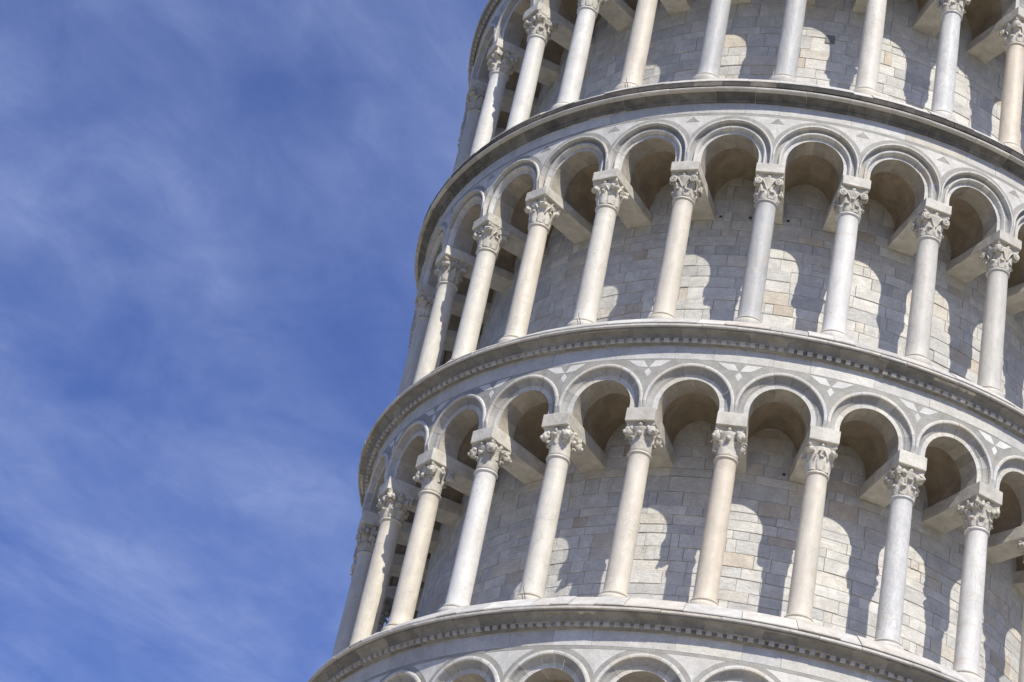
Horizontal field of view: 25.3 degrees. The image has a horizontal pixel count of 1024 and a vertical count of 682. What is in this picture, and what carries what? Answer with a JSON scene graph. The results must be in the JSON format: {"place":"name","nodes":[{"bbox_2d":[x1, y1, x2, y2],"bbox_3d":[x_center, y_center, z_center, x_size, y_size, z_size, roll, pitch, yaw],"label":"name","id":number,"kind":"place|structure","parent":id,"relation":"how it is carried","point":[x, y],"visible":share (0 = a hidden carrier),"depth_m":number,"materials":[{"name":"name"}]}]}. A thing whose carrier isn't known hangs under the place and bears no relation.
{"place":"outdoors","nodes":[
{"label":"outdoors","id":0,"kind":"place"},
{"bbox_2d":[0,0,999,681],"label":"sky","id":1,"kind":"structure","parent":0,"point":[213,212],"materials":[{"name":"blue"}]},
{"label":"pavement","id":2,"kind":"structure","parent":0,"visible":0},
{"bbox_2d":[308,0,1023,681],"bbox_3d":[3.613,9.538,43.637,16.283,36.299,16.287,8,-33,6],"label":"leaning tower","id":3,"kind":"structure","parent":2,"relation":"on","point":[756,414],"depth_m":42.49,"materials":[{"name":"stone"}]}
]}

